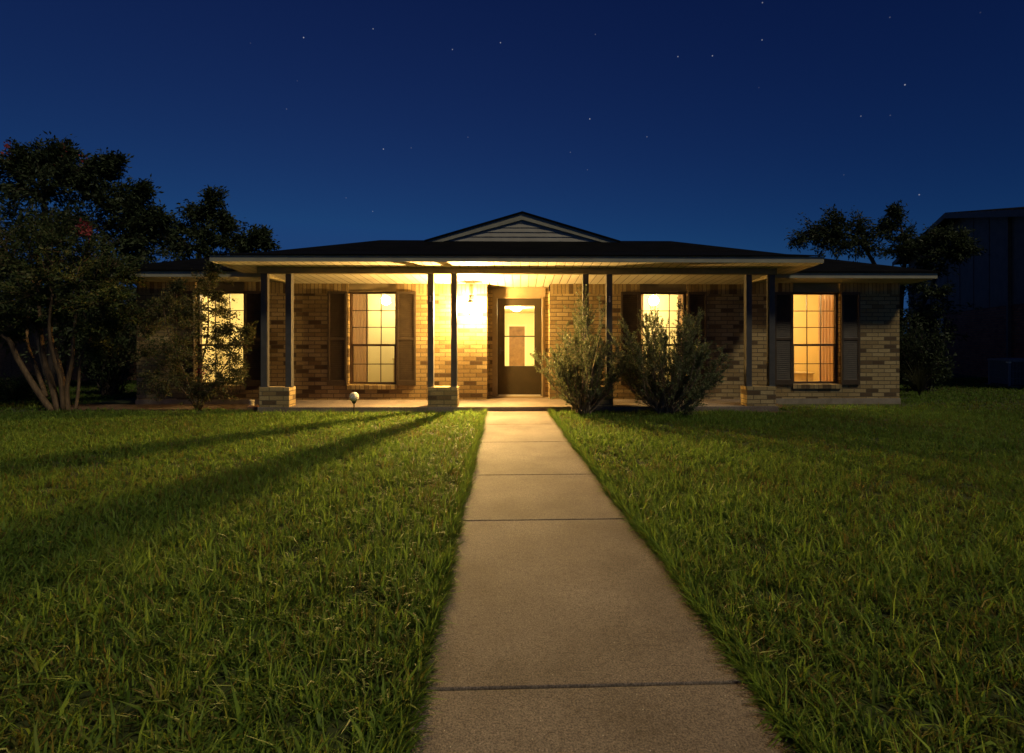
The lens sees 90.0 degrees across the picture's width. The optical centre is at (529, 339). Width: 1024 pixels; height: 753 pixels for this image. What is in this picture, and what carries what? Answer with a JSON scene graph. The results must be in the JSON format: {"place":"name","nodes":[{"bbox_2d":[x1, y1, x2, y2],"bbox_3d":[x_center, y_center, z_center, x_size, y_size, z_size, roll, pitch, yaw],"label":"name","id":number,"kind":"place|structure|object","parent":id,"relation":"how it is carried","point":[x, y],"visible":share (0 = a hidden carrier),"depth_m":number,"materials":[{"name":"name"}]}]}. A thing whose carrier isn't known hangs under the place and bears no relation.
{"place":"outdoors","nodes":[
{"label":"outdoors","id":0,"kind":"place"},
{"bbox_2d":[0,371,1023,752],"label":"ground","id":1,"kind":"structure","parent":0,"point":[884,707],"depth_m":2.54,"materials":[{"name":"green plant"}]},
{"bbox_2d":[0,255,111,323],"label":"background tree","id":2,"kind":"object","parent":1,"relation":"on","point":[4,305],"visible":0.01,"depth_m":20.62,"materials":[{"name":"green plant"}]},
{"bbox_2d":[0,131,183,386],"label":"dark tree","id":3,"kind":"object","parent":1,"relation":"on","point":[137,221],"visible":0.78,"depth_m":13.84,"materials":[{"name":"green plant"}]},
{"bbox_2d":[64,285,136,396],"bbox_3d":[-9.873,-0.018,11.948,1.496,2.702,1.580,0,0,-40],"label":"dark shrub","id":4,"kind":"object","parent":1,"relation":"on","point":[108,376],"visible":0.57,"depth_m":11.83,"materials":[{"name":"green plant"}]},
{"bbox_2d":[153,185,281,261],"bbox_3d":[-12.557,-2.256,20.048,5.601,7.833,2.378,0,0,-1],"label":"leafy tree","id":5,"kind":"object","parent":1,"relation":"on","point":[202,236],"visible":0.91,"depth_m":19.95,"materials":[{"name":"green plant"}]},
{"bbox_2d":[246,405,258,410],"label":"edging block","id":6,"kind":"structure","parent":1,"relation":"on","point":[252,407],"depth_m":9.42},
{"bbox_2d":[349,392,358,413],"bbox_3d":[-3.008,1.109,8.780,0.166,0.421,0.166,0,0,-1],"label":"garden globe light","id":7,"kind":"object","parent":1,"relation":"on","point":[353,397],"visible":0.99,"depth_m":8.74,"materials":[{"name":"white glass"}]},
{"bbox_2d":[39,403,792,413],"bbox_3d":[-2.015,1.319,9.655,14.100,0.042,1.415,0,0,-1],"label":"mulch bed","id":8,"kind":"object","parent":1,"relation":"on","point":[150,407],"visible":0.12,"depth_m":9.93,"materials":[{"name":"brown soil"}]},
{"bbox_2d":[0,200,147,410],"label":"crape myrtle","id":9,"kind":"object","parent":8,"relation":"on","point":[52,236],"visible":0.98,"depth_m":9.38,"materials":[{"name":"green plant"}]},
{"bbox_2d":[120,260,257,408],"bbox_3d":[-6.292,-0.102,9.479,2.640,2.874,1.179,0,0,15],"label":"young crape myrtle","id":10,"kind":"object","parent":8,"relation":"on","point":[226,331],"visible":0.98,"depth_m":9.46,"materials":[{"name":"green plant"}]},
{"bbox_2d":[90,211,939,412],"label":"brick house","id":11,"kind":"structure","parent":1,"relation":"on","point":[436,341],"depth_m":10.37,"materials":[{"name":"brick"}]},
{"bbox_2d":[194,282,244,389],"bbox_3d":[-6.228,-0.093,10.350,1.004,2.193,0.180,0,0,-1],"label":"window","id":12,"kind":"structure","parent":11,"relation":"in","point":[238,286],"depth_m":10.33,"materials":[{"name":"clear glass"}]},
{"bbox_2d":[353,294,367,381],"bbox_3d":[-3.540,0.060,10.575,0.403,2.200,0.047,0,0,-1],"label":"curtain","id":13,"kind":"object","parent":11,"relation":"hanging from","point":[360,352],"visible":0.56,"depth_m":10.57,"materials":[{"name":"beige fabric"}]},
{"bbox_2d":[347,284,396,388],"bbox_3d":[-3.173,-0.093,10.402,1.004,2.193,0.180,0,0,-1],"label":"window","id":14,"kind":"structure","parent":11,"relation":"in","point":[352,287],"depth_m":10.41,"materials":[{"name":"clear glass"}]},
{"bbox_2d":[382,294,389,304],"bbox_3d":[-3.380,-0.983,12.044,0.210,0.327,0.210,0,0,-1],"label":"ceiling light","id":15,"kind":"object","parent":11,"relation":"hanging from","point":[385,300],"visible":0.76,"depth_m":11.97,"materials":[{"name":"white glass"}]},
{"bbox_2d":[467,295,473,314],"bbox_3d":[-1.175,-0.685,10.220,0.120,0.410,0.317,0,0,-1],"label":"wall lantern","id":16,"kind":"object","parent":11,"relation":"attached to","point":[471,302],"depth_m":10.14,"materials":[{"name":"glass"}]},
{"bbox_2d":[511,307,521,310],"bbox_3d":[-0.373,-0.859,14.596,0.320,0.098,0.320,0,0,-1],"label":"hall light","id":17,"kind":"object","parent":11,"relation":"attached to","point":[516,308],"visible":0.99,"depth_m":14.48,"materials":[{"name":"white glass"}]},
{"bbox_2d":[507,324,526,365],"bbox_3d":[-0.429,0.337,17.574,0.672,1.715,0.038,0,0,-1],"label":"inner door","id":18,"kind":"structure","parent":11,"relation":"in","point":[516,346],"depth_m":17.57,"materials":[{"name":"brown wood"}]},
{"bbox_2d":[498,299,541,395],"bbox_3d":[-0.208,0.162,10.749,0.925,2.047,0.099,0,0,-1],"label":"storm door","id":19,"kind":"structure","parent":11,"relation":"in","point":[512,380],"depth_m":10.76,"materials":[{"name":"paint"}]},
{"bbox_2d":[641,295,643,351],"bbox_3d":[2.279,0.060,10.674,0.203,2.200,0.047,0,0,-1],"label":"curtain","id":20,"kind":"object","parent":11,"relation":"hanging from","point":[642,301],"visible":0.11,"depth_m":10.67,"materials":[{"name":"beige fabric"}]},
{"bbox_2d":[649,295,658,305],"bbox_3d":[2.949,-0.977,12.152,0.230,0.338,0.230,0,0,-1],"label":"ceiling light","id":21,"kind":"object","parent":11,"relation":"hanging from","point":[652,299],"visible":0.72,"depth_m":12.08,"materials":[{"name":"white glass"}]},
{"bbox_2d":[640,284,686,385],"bbox_3d":[2.736,-0.093,10.503,1.004,2.193,0.180,0,0,-1],"label":"window","id":22,"kind":"structure","parent":11,"relation":"in","point":[643,287],"depth_m":10.48,"materials":[{"name":"clear glass"}]},
{"bbox_2d":[678,295,682,353],"bbox_3d":[3.188,0.060,10.690,0.180,2.200,0.047,0,0,-1],"label":"curtain","id":23,"kind":"object","parent":11,"relation":"hanging from","point":[681,311],"visible":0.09,"depth_m":10.69,"materials":[{"name":"beige fabric"}]},
{"bbox_2d":[794,371,814,380],"bbox_3d":[6.340,0.990,12.310,0.790,0.420,0.440,0,0,-1],"label":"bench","id":24,"kind":"object","parent":11,"relation":"on","point":[800,375],"visible":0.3,"depth_m":12.11,"materials":[{"name":"beige wood"}]},
{"bbox_2d":[792,283,841,388],"bbox_3d":[5.890,-0.093,10.557,1.004,2.193,0.180,0,0,-1],"label":"window","id":25,"kind":"structure","parent":11,"relation":"in","point":[797,287],"depth_m":10.58,"materials":[{"name":"clear glass"}]},
{"bbox_2d":[818,295,833,380],"bbox_3d":[6.252,0.060,10.742,0.370,2.200,0.047,0,0,-1],"label":"curtain","id":26,"kind":"object","parent":11,"relation":"hanging from","point":[827,315],"visible":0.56,"depth_m":10.74,"materials":[{"name":"beige fabric"}]},
{"bbox_2d":[530,285,633,414],"bbox_3d":[0.921,0.161,8.986,1.889,2.343,2.083,0,0,-28],"label":"sage shrub","id":27,"kind":"object","parent":1,"relation":"on","point":[573,384],"visible":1,"depth_m":8.84,"materials":[{"name":"green plant"}]},
{"bbox_2d":[405,411,802,752],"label":"walkway","id":28,"kind":"structure","parent":1,"relation":"on","point":[574,630],"depth_m":2.22,"materials":[{"name":"concrete"}]},
{"bbox_2d":[602,297,732,416],"bbox_3d":[2.449,0.292,9.037,2.026,2.081,1.908,0,0,-31],"label":"sage shrub","id":29,"kind":"object","parent":1,"relation":"on","point":[652,389],"visible":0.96,"depth_m":8.82,"materials":[{"name":"green plant"}]},
{"bbox_2d":[784,200,989,378],"bbox_3d":[10.839,-1.555,15.773,5.376,5.848,3.162,0,0,9],"label":"spreading tree","id":30,"kind":"object","parent":1,"relation":"on","point":[959,248],"visible":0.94,"depth_m":16.06,"materials":[{"name":"green plant"}]},
{"bbox_2d":[899,357,939,395],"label":"ornamental grass","id":31,"kind":"object","parent":1,"relation":"on","point":[918,386],"depth_m":11.72,"materials":[{"name":"green plant"}]},
{"bbox_2d":[899,313,960,391],"bbox_3d":[9.947,0.338,12.988,1.696,1.990,1.391,0,0,-1],"label":"dark shrub","id":32,"kind":"object","parent":1,"relation":"on","point":[907,354],"visible":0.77,"depth_m":12.80,"materials":[{"name":"green plant"}]},
{"bbox_2d":[892,207,1023,377],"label":"neighbour house","id":33,"kind":"structure","parent":1,"relation":"on","point":[992,284],"depth_m":17.48,"materials":[{"name":"grey"}]},
{"bbox_2d":[983,358,1023,387],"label":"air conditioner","id":34,"kind":"object","parent":1,"relation":"on","point":[1007,372],"visible":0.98,"depth_m":14.11,"materials":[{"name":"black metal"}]},
{"bbox_2d":[0,0,1023,329],"label":"sky","id":35,"kind":"structure","parent":0,"point":[720,123],"materials":[{"name":"blue"}]}
]}

